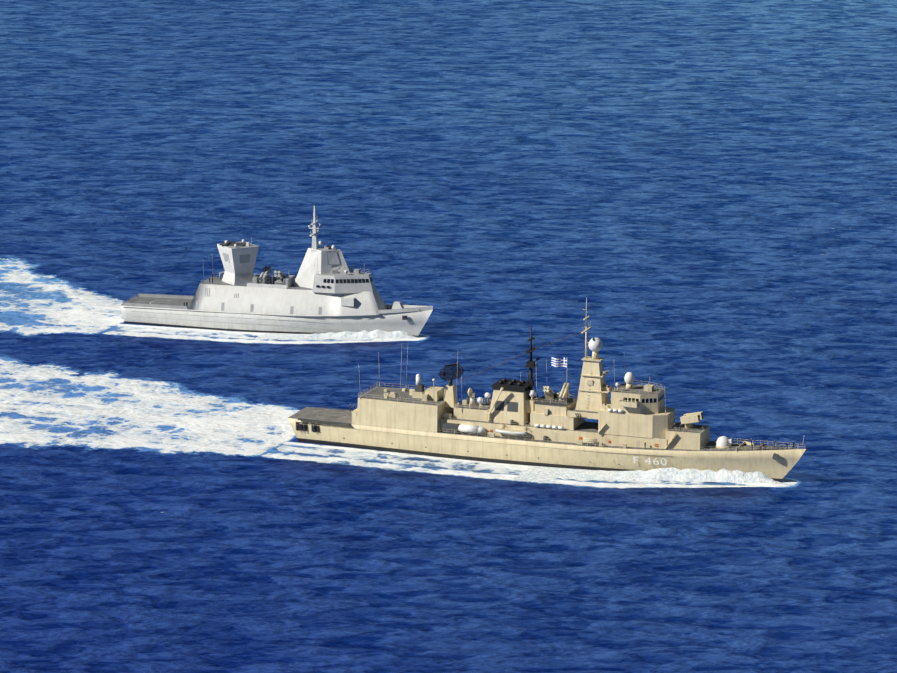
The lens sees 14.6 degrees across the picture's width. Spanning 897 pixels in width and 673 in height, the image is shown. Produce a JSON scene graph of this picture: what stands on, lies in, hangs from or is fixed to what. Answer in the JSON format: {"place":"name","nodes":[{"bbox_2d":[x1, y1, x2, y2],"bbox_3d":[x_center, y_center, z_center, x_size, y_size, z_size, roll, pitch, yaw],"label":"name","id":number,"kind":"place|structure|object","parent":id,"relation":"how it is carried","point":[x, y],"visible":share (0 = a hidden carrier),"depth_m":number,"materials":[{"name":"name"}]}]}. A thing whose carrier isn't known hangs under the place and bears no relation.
{"place":"outdoors","nodes":[
{"label":"outdoors","id":0,"kind":"place"},
{"bbox_2d":[0,0,896,672],"bbox_3d":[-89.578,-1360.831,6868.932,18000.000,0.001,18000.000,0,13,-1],"label":"sea","id":1,"kind":"structure","parent":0,"point":[694,202],"depth_m":990.43,"materials":[{"name":"liquid"}]},
{"bbox_2d":[120,206,432,336],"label":"warship","id":2,"kind":"object","parent":1,"relation":"on","point":[326,290],"visible":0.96,"depth_m":976.53,"materials":[{"name":"grey metal"}]},
{"bbox_2d":[254,329,418,339],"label":"bow wave","id":3,"kind":"object","parent":1,"relation":"on","point":[374,334],"visible":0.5,"depth_m":972.76,"materials":[{"name":"white liquid"}]},
{"bbox_2d":[288,298,805,481],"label":"frigate","id":4,"kind":"object","parent":1,"relation":"on","point":[517,422],"visible":1,"depth_m":839.02,"materials":[{"name":"beige metal"}]},
{"bbox_2d":[514,466,782,482],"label":"bow wave","id":5,"kind":"object","parent":1,"relation":"on","point":[652,475],"visible":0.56,"depth_m":828.06,"materials":[{"name":"white liquid"}]}
]}

